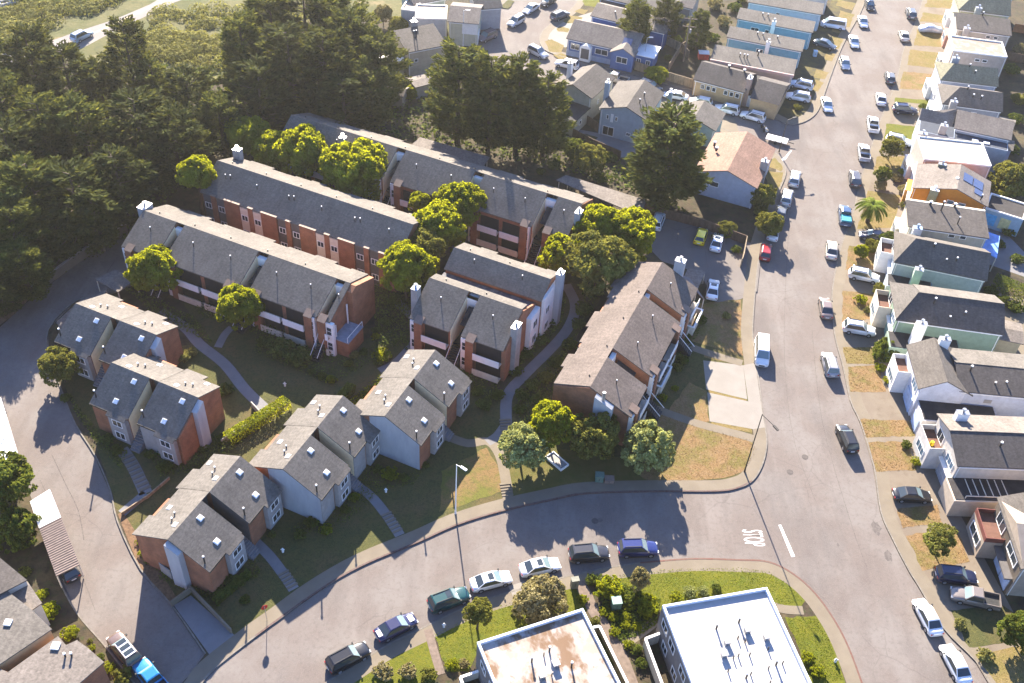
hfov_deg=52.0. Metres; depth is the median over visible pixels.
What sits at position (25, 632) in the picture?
house
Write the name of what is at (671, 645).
window
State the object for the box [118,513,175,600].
dirt strip
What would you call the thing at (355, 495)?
shrub
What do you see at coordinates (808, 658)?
shrub
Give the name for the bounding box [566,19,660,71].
house
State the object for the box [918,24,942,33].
covered car
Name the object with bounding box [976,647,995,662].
shrub
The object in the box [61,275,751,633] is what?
lawn
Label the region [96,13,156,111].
cypress tree
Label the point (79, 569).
road seam
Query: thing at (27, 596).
house
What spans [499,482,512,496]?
garden steps
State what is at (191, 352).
shrub
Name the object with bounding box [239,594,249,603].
shrub
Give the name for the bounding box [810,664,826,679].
shrub
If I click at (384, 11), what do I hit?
round tree
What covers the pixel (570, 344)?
shrub
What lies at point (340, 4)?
cypress tree
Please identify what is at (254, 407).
garden wall
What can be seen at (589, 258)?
round tree
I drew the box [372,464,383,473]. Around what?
shrub
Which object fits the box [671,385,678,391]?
shrub
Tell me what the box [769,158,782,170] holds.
lawn
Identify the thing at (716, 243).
parked car
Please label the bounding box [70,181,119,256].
cypress tree
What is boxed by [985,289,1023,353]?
yard
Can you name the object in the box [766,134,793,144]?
flatbed trailer
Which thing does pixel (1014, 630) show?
round tree
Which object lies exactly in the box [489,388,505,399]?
shrub
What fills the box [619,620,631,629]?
shrub
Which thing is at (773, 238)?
parked car
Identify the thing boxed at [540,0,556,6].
parked car
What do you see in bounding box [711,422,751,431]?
lawn
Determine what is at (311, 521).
shrub
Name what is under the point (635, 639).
path
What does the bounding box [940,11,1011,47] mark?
house
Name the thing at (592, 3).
lawn
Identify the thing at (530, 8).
parked car
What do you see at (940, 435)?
window
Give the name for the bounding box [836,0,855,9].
lawn
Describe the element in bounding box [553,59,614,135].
house
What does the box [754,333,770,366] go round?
parked van
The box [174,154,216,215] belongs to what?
round tree
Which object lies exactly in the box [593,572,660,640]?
ground cover
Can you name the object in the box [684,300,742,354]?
lawn
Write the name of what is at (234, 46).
cypress tree
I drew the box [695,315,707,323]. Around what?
shrub
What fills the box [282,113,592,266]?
apartment block
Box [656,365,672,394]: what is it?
patio enclosure
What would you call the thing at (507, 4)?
lawn
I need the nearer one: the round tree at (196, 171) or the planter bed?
the planter bed
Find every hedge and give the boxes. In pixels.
[212,569,251,605]
[223,395,291,445]
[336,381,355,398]
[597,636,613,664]
[990,273,1023,304]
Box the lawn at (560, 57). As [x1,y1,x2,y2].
[553,53,569,58]
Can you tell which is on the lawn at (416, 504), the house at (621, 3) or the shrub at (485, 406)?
the shrub at (485, 406)
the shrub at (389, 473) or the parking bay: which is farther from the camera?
the shrub at (389, 473)
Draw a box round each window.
[480,660,485,676]
[570,43,579,50]
[595,48,607,55]
[602,125,613,136]
[661,618,667,636]
[661,640,666,657]
[668,636,674,654]
[670,665,676,682]
[678,663,685,682]
[709,181,718,187]
[888,293,891,306]
[891,309,895,325]
[911,376,917,393]
[936,426,944,445]
[945,451,953,471]
[946,199,953,204]
[996,511,1005,534]
[1006,540,1017,568]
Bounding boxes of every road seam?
[40,480,94,609]
[52,455,83,539]
[784,122,814,498]
[812,333,867,568]
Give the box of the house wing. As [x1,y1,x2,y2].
[401,0,419,27]
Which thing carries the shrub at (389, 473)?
on the lawn at (416, 504)
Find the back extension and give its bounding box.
[985,193,1023,236]
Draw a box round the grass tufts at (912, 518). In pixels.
[898,505,940,526]
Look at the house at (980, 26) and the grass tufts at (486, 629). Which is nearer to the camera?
the grass tufts at (486, 629)
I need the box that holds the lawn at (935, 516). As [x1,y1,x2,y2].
[897,504,941,527]
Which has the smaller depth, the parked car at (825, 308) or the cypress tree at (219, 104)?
the parked car at (825, 308)
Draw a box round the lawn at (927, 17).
[920,12,943,22]
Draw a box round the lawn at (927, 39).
[914,29,941,46]
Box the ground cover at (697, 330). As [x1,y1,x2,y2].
[671,323,699,364]
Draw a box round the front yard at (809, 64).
[743,0,854,118]
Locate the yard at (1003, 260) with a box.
[988,228,1023,275]
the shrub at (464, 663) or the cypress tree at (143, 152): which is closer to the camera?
the shrub at (464, 663)
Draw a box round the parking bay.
[174,596,233,653]
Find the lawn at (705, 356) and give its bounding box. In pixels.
[704,355,725,361]
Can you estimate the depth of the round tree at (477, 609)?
110.13 m
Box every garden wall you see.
[31,224,127,287]
[170,586,231,633]
[221,401,261,443]
[459,670,478,682]
[593,625,628,682]
[643,632,662,682]
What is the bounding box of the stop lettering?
[742,530,764,545]
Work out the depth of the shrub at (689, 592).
117.28 m
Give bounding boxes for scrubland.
[0,0,401,82]
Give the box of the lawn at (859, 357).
[843,347,878,363]
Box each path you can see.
[118,447,151,495]
[119,492,146,515]
[156,309,267,409]
[214,326,232,347]
[255,540,298,591]
[358,485,403,536]
[377,300,410,372]
[424,628,444,674]
[449,435,512,498]
[484,424,507,444]
[500,284,578,423]
[577,580,637,682]
[621,619,657,647]
[658,406,757,443]
[687,343,742,365]
[775,603,803,614]
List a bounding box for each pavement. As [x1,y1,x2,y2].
[184,0,784,682]
[328,559,860,682]
[540,0,863,123]
[832,0,995,682]
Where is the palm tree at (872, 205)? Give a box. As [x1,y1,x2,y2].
[855,197,888,223]
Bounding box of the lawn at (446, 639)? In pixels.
[435,589,586,671]
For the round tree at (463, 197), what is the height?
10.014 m
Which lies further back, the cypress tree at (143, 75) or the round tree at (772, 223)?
the cypress tree at (143, 75)
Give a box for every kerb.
[20,466,134,682]
[46,292,205,653]
[201,0,785,682]
[255,480,751,636]
[325,559,852,682]
[539,0,863,124]
[640,558,862,682]
[831,0,989,682]
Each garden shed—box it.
[387,86,409,107]
[405,72,437,98]
[993,320,1023,353]
[998,116,1015,128]
[1004,141,1014,160]
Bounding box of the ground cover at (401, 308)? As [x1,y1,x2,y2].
[374,281,410,346]
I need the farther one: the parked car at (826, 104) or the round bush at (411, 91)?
the parked car at (826, 104)
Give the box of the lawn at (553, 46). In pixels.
[545,39,563,52]
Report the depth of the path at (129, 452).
126.28 m
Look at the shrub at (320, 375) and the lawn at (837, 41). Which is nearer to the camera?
the shrub at (320, 375)
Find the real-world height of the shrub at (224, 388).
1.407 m
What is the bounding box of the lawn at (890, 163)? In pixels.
[874,156,904,174]
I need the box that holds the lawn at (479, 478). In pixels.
[439,448,501,511]
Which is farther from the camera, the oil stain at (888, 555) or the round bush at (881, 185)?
the round bush at (881, 185)
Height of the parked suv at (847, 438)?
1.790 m
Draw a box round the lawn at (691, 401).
[669,382,708,421]
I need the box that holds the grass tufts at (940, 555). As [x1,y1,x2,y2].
[907,533,965,568]
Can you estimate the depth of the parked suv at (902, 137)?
188.77 m
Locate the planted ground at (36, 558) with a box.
[0,463,132,682]
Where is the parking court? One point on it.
(672, 241)
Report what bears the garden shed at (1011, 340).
on the yard at (1014, 317)
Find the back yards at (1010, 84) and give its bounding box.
[832,0,1023,660]
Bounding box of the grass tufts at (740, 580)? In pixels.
[610,567,797,603]
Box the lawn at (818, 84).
[813,79,822,90]
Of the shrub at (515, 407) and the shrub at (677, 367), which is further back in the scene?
the shrub at (677, 367)
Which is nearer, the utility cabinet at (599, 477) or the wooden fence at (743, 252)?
the utility cabinet at (599, 477)
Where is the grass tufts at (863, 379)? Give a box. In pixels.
[848,365,882,391]
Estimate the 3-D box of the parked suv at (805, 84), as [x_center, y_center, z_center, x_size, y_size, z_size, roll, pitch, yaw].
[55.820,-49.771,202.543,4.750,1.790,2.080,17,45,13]
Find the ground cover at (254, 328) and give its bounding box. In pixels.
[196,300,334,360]
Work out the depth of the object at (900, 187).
178.25 m
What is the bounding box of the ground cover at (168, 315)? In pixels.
[125,287,211,342]
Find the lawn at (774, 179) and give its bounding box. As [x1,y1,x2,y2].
[765,171,782,188]
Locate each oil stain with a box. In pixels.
[871,521,881,535]
[884,550,891,560]
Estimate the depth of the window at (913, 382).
138.72 m
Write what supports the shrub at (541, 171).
on the forest floor
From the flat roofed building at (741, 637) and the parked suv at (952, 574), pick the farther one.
the parked suv at (952, 574)
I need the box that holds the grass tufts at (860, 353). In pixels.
[843,347,878,363]
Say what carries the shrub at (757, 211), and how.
on the forest floor
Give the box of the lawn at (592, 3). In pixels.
[582,0,598,6]
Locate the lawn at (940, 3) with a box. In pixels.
[924,0,952,7]
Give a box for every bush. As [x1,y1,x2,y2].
[387,16,408,30]
[406,85,417,99]
[511,573,568,624]
[643,66,668,83]
[717,220,737,238]
[853,244,869,257]
[865,238,878,252]
[872,282,884,292]
[872,337,899,362]
[874,178,886,190]
[878,231,893,241]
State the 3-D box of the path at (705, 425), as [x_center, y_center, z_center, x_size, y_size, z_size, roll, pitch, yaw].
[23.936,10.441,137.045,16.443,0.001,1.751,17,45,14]
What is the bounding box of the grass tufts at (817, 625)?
[788,618,842,681]
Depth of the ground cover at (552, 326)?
147.94 m
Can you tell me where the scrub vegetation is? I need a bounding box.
[0,0,309,72]
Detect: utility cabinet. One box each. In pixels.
[570,576,579,589]
[595,471,604,482]
[610,596,622,610]
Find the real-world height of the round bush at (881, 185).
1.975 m
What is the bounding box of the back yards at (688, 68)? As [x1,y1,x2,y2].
[548,0,856,88]
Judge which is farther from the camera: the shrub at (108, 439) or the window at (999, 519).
the shrub at (108, 439)
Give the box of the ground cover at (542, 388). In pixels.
[517,277,603,423]
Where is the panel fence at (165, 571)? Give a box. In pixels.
[159,563,172,579]
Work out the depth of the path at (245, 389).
140.37 m
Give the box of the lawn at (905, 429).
[860,418,914,437]
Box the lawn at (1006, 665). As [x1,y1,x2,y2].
[975,646,1023,682]
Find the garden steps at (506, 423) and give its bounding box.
[499,419,511,434]
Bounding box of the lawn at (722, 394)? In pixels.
[708,390,746,400]
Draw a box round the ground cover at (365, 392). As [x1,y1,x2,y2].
[350,376,381,404]
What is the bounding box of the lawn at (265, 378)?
[184,302,343,416]
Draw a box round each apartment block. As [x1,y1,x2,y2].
[121,201,375,361]
[200,145,423,291]
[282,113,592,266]
[409,272,539,383]
[444,243,564,335]
[552,256,699,445]
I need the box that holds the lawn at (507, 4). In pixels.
[502,0,514,7]
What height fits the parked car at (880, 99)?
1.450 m
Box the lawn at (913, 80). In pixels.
[899,72,931,89]
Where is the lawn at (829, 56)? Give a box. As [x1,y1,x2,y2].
[825,52,835,60]
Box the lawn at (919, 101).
[894,97,928,103]
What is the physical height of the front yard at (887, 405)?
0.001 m
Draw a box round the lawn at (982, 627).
[951,605,1017,647]
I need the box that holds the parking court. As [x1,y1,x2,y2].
[650,214,760,301]
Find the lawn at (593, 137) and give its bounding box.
[576,134,597,143]
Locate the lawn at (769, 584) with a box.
[617,571,804,610]
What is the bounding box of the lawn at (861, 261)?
[845,246,875,269]
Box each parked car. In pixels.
[61,567,81,583]
[373,612,417,642]
[469,568,512,593]
[518,554,561,578]
[522,2,539,14]
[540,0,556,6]
[663,90,688,101]
[689,95,712,103]
[693,227,708,245]
[705,279,720,300]
[709,233,724,252]
[758,243,773,261]
[766,232,779,241]
[776,205,788,220]
[813,38,836,49]
[818,297,832,319]
[820,97,833,112]
[825,240,838,259]
[839,56,850,69]
[848,35,859,47]
[857,15,868,27]
[858,228,883,240]
[864,0,875,10]
[875,92,885,105]
[884,72,895,84]
[891,486,931,503]
[898,30,909,41]
[911,598,943,636]
[939,644,972,682]
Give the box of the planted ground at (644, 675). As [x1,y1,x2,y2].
[435,585,845,682]
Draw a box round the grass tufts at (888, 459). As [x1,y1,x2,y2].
[869,442,916,471]
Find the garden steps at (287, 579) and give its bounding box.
[278,569,297,589]
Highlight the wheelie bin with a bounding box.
[813,50,817,56]
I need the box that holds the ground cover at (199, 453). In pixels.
[150,409,276,475]
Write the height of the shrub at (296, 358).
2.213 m
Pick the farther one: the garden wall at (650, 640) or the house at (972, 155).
the house at (972, 155)
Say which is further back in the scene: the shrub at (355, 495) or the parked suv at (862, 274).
the parked suv at (862, 274)
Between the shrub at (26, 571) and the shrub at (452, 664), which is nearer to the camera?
the shrub at (452, 664)
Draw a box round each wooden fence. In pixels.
[572,128,620,158]
[586,115,598,131]
[634,61,694,87]
[643,203,746,243]
[666,36,681,70]
[681,39,689,58]
[740,236,747,266]
[1006,51,1023,62]
[1012,24,1023,32]
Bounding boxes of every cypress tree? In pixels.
[0,18,67,106]
[0,66,45,144]
[0,88,91,162]
[0,114,60,190]
[0,151,77,241]
[0,192,58,273]
[0,235,56,301]
[0,258,36,317]
[28,154,132,257]
[28,197,88,259]
[32,39,108,116]
[38,88,123,169]
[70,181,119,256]
[76,55,122,119]
[82,143,161,225]
[91,84,186,177]
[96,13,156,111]
[119,142,179,196]
[127,53,179,111]
[138,98,220,190]
[145,62,222,131]
[189,90,241,158]
[210,54,308,130]
[217,8,271,97]
[230,18,331,114]
[240,0,302,66]
[274,0,342,61]
[285,22,358,121]
[300,0,376,46]
[310,65,382,130]
[322,3,385,69]
[340,54,399,129]
[352,25,414,104]
[421,35,495,143]
[459,47,521,153]
[487,51,547,154]
[511,67,576,158]
[616,0,652,44]
[621,98,714,212]
[651,0,684,38]
[685,8,713,49]
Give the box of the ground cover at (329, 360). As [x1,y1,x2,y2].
[254,329,393,383]
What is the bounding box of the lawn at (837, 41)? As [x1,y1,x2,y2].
[830,35,842,48]
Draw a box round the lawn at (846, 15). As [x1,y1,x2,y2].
[837,10,854,26]
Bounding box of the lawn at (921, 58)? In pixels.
[907,50,937,67]
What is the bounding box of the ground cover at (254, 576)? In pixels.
[156,560,259,598]
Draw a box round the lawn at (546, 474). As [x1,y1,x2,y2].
[509,449,646,495]
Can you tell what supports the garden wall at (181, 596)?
on the parking bay
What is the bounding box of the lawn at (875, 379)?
[848,365,885,391]
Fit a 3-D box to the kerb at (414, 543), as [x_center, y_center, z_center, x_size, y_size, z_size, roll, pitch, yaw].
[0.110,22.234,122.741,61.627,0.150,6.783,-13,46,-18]
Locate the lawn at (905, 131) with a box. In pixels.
[884,124,914,139]
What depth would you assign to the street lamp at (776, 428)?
126.59 m
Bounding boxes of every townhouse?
[54,293,182,387]
[89,353,224,464]
[132,454,283,594]
[249,395,379,523]
[356,349,471,469]
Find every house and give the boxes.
[0,558,27,594]
[0,591,53,671]
[0,636,109,682]
[12,581,49,625]
[393,18,444,75]
[402,0,444,5]
[415,4,446,39]
[447,2,482,45]
[470,0,502,29]
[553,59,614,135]
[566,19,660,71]
[590,3,673,48]
[598,78,663,142]
[599,0,681,14]
[667,88,725,146]
[678,0,698,22]
[692,61,790,119]
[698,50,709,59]
[698,132,775,208]
[710,44,796,89]
[726,26,804,68]
[736,7,815,49]
[747,0,823,30]
[807,0,827,13]
[869,281,1004,361]
[874,231,990,292]
[885,334,1023,435]
[890,198,989,247]
[901,129,991,179]
[901,160,990,209]
[910,108,1013,175]
[912,408,1023,516]
[922,54,998,99]
[926,83,1002,117]
[935,35,1006,76]
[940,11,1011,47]
[942,0,1010,27]
[966,492,1023,595]
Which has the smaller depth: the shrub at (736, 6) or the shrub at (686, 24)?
the shrub at (686, 24)
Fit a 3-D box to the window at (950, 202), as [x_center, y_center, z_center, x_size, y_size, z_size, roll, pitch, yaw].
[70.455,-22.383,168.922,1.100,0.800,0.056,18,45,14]
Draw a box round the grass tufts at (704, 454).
[654,417,754,480]
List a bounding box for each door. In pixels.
[746,95,750,106]
[884,323,887,333]
[903,385,912,411]
[936,462,945,484]
[993,556,1000,574]
[998,572,1009,590]
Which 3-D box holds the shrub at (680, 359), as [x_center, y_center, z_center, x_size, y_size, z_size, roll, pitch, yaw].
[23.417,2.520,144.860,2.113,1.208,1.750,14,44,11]
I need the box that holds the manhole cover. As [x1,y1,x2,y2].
[592,518,598,523]
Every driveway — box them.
[100,261,131,286]
[508,581,524,595]
[548,12,591,46]
[661,100,738,131]
[703,360,746,398]
[707,392,751,428]
[743,363,764,428]
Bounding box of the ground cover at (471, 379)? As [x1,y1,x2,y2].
[401,332,496,397]
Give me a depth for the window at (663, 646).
110.98 m
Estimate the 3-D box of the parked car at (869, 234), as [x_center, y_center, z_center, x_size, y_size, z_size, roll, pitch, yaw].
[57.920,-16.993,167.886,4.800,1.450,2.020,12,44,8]
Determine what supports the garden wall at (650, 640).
on the planted ground at (644, 675)
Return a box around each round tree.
[0,450,38,512]
[0,507,41,553]
[37,345,82,387]
[122,243,183,291]
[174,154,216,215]
[215,282,265,330]
[224,115,270,160]
[250,129,285,170]
[271,123,329,178]
[317,137,387,200]
[374,4,392,24]
[376,239,439,299]
[407,190,431,211]
[410,227,447,277]
[412,198,467,260]
[432,181,487,226]
[462,597,492,629]
[498,421,548,468]
[527,399,576,447]
[537,232,580,276]
[561,229,639,296]
[562,138,582,159]
[565,411,620,459]
[572,203,623,243]
[573,142,608,175]
[609,205,657,261]
[620,419,675,474]
[629,566,650,591]
[750,183,777,208]
[755,211,784,236]
[873,166,892,181]
[879,136,905,159]
[922,522,957,557]
[987,160,1023,196]
[996,610,1023,655]
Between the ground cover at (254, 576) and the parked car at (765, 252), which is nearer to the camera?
the ground cover at (254, 576)
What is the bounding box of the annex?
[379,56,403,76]
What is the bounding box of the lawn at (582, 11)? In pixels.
[575,9,587,13]
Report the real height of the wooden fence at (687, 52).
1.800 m
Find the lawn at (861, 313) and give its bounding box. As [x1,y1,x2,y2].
[842,291,873,320]
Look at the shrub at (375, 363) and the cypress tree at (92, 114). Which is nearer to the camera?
the shrub at (375, 363)
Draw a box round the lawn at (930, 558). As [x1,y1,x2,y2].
[906,529,969,570]
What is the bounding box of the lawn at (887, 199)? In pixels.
[857,191,899,228]
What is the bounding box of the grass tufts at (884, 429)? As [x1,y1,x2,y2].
[861,419,913,436]
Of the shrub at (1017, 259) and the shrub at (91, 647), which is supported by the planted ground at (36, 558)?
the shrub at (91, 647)
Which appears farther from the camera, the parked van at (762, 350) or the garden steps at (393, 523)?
the parked van at (762, 350)
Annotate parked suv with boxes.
[106,630,142,668]
[324,641,370,675]
[426,585,470,613]
[479,27,497,42]
[507,12,525,27]
[527,43,548,58]
[550,9,569,20]
[554,57,579,70]
[568,542,609,564]
[617,538,658,558]
[641,77,662,90]
[651,212,665,230]
[715,102,739,115]
[739,109,766,123]
[779,188,794,206]
[785,90,810,102]
[787,170,802,187]
[790,78,813,90]
[820,352,839,377]
[835,424,859,453]
[842,318,875,337]
[848,170,861,187]
[848,265,879,284]
[885,132,911,147]
[892,102,917,115]
[905,8,916,19]
[934,564,977,585]
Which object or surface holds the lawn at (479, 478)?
on the lawn at (416, 504)
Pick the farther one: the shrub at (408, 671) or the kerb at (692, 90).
the kerb at (692, 90)
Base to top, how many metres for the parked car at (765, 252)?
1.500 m
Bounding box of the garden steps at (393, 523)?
[381,511,402,533]
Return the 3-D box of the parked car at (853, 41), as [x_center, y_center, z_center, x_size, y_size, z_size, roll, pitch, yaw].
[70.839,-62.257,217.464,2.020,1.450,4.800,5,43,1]
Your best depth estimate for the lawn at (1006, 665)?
113.00 m
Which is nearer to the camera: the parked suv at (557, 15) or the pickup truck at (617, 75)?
the pickup truck at (617, 75)
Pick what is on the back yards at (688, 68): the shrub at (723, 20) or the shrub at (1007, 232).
the shrub at (723, 20)
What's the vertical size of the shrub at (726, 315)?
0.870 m
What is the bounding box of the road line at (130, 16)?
[72,0,164,42]
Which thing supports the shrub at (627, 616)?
on the planted ground at (644, 675)
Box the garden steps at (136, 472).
[121,454,150,491]
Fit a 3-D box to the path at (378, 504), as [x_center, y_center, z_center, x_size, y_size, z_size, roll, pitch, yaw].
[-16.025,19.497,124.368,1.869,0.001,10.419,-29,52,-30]
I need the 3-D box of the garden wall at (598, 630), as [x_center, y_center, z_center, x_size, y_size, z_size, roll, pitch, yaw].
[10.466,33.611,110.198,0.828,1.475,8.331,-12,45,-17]
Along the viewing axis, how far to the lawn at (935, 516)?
127.50 m
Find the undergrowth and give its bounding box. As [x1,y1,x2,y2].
[0,59,688,312]
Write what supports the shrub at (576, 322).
on the lawn at (416, 504)
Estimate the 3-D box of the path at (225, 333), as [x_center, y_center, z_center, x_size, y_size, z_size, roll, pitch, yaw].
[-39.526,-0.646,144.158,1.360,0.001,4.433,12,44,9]
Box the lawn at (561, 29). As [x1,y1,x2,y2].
[557,26,568,31]
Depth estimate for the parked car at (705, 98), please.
195.76 m
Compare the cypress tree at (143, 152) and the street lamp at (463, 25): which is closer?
the cypress tree at (143, 152)
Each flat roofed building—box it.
[475,608,619,682]
[655,587,811,682]
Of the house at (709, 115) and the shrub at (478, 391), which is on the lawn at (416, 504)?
the shrub at (478, 391)
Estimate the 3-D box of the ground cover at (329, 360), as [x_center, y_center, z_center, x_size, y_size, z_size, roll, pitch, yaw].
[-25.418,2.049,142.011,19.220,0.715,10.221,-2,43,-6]
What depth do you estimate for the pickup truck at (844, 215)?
170.69 m
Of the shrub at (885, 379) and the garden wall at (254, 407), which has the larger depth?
the shrub at (885, 379)
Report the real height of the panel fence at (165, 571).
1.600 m
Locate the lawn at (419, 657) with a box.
[354,642,437,682]
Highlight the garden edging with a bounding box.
[121,477,169,514]
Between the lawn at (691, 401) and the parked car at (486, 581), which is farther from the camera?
the lawn at (691, 401)
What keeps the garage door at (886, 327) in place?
in the house at (902, 315)
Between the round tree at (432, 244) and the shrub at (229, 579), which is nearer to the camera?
the shrub at (229, 579)
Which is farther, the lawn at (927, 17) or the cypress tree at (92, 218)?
the lawn at (927, 17)
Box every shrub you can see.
[18,566,33,577]
[35,588,48,600]
[42,600,60,620]
[59,393,72,402]
[59,625,79,641]
[87,644,95,650]
[97,652,104,660]
[98,433,115,445]
[103,661,115,673]
[110,444,123,455]
[110,664,131,682]
[143,449,154,458]
[155,460,172,472]
[178,352,190,362]
[184,346,197,355]
[197,444,209,450]
[207,584,223,595]
[212,434,226,444]
[218,382,234,396]
[223,574,237,585]
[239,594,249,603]
[256,336,274,349]
[266,337,295,359]
[266,530,275,537]
[283,346,311,367]
[293,528,306,539]
[303,516,319,527]
[316,372,326,380]
[318,523,332,534]
[325,375,337,383]
[340,504,350,513]
[343,359,353,366]
[347,492,359,502]
[359,347,367,354]
[371,333,381,339]
[371,347,392,361]
[371,660,393,681]
[372,357,383,366]
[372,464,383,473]
[381,466,398,480]
[397,662,416,679]
[398,472,410,481]
[420,667,437,682]
[421,461,429,468]
[444,658,458,670]
[459,658,469,668]
[471,386,484,395]
[475,396,491,410]
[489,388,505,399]
[508,366,524,376]
[513,404,526,413]
[515,388,529,400]
[519,347,533,359]
[524,378,540,390]
[530,392,547,403]
[534,333,549,345]
[536,168,545,174]
[536,371,552,383]
[547,157,564,169]
[547,354,564,367]
[561,337,577,350]
[571,317,586,329]
[575,301,593,315]
[577,594,588,605]
[579,284,598,298]
[584,573,597,585]
[590,615,600,625]
[591,172,607,183]
[593,574,624,599]
[598,606,610,616]
[603,151,617,161]
[607,611,618,621]
[608,626,620,636]
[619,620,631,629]
[620,612,631,622]
[622,585,643,606]
[622,639,633,649]
[623,599,636,611]
[630,643,643,655]
[632,593,658,616]
[632,622,641,630]
[635,657,647,668]
[639,607,653,619]
[657,394,667,401]
[664,54,672,60]
[669,590,683,602]
[670,35,682,42]
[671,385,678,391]
[672,363,683,371]
[675,355,688,364]
[682,21,693,31]
[683,585,696,598]
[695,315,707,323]
[697,585,708,595]
[706,33,720,41]
[707,0,724,9]
[710,584,721,593]
[717,15,732,25]
[722,311,730,318]
[727,2,742,11]
[730,245,742,252]
[753,205,768,215]
[793,104,803,109]
[801,650,816,664]
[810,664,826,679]
[853,294,868,304]
[863,306,869,312]
[874,362,886,371]
[883,376,888,383]
[892,172,903,181]
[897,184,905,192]
[901,439,912,448]
[910,456,920,465]
[918,103,926,108]
[954,617,967,631]
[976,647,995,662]
[983,286,998,295]
[996,295,1011,306]
[998,239,1005,247]
[1002,228,1017,236]
[1003,63,1021,74]
[1007,300,1023,312]
[1008,112,1023,124]
[1010,93,1023,105]
[1010,144,1019,154]
[1010,253,1023,264]
[1013,43,1023,53]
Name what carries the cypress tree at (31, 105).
on the forest floor
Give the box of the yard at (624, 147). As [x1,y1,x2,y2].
[562,130,635,158]
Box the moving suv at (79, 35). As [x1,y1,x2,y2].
[69,29,93,42]
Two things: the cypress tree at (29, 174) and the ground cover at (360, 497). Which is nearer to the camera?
the ground cover at (360, 497)
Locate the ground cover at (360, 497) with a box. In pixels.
[289,460,418,533]
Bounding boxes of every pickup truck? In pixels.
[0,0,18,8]
[132,657,167,682]
[610,71,629,82]
[837,205,851,226]
[857,143,870,161]
[866,116,879,133]
[949,584,1001,610]
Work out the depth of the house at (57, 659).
102.62 m
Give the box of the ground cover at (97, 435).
[71,398,126,467]
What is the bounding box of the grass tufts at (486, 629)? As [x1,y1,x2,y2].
[435,589,582,667]
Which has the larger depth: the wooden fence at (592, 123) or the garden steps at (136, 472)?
the wooden fence at (592, 123)
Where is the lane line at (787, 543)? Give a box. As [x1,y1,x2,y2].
[779,525,794,556]
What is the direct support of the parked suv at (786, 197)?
on the road at (888, 638)
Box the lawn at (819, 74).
[814,69,828,78]
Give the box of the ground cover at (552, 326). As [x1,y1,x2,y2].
[519,294,565,365]
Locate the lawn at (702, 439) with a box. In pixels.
[640,415,752,479]
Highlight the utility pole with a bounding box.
[682,16,696,61]
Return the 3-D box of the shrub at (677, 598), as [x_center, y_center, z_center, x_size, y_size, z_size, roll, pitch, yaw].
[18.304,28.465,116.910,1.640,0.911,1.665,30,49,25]
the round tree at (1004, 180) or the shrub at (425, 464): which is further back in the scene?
the round tree at (1004, 180)
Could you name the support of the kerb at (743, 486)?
on the road at (888, 638)
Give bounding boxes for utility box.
[604,475,613,483]
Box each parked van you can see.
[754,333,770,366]
[820,16,846,30]
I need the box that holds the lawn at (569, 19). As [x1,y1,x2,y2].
[563,16,582,22]
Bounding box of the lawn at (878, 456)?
[868,441,916,471]
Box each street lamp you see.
[454,464,466,513]
[462,9,469,45]
[743,414,778,471]
[778,116,796,151]
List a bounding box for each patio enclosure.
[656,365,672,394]
[686,307,703,334]
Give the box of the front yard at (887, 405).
[844,2,1019,682]
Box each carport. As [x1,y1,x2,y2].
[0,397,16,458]
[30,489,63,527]
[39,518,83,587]
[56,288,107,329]
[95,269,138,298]
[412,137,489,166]
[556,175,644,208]
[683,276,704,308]
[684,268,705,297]
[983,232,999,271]
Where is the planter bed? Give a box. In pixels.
[545,451,568,470]
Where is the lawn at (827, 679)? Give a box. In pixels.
[785,616,844,682]
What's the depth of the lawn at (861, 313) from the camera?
155.75 m
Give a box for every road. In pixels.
[0,0,987,682]
[2,0,179,56]
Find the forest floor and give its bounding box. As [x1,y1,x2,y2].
[0,0,775,682]
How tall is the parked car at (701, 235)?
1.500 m

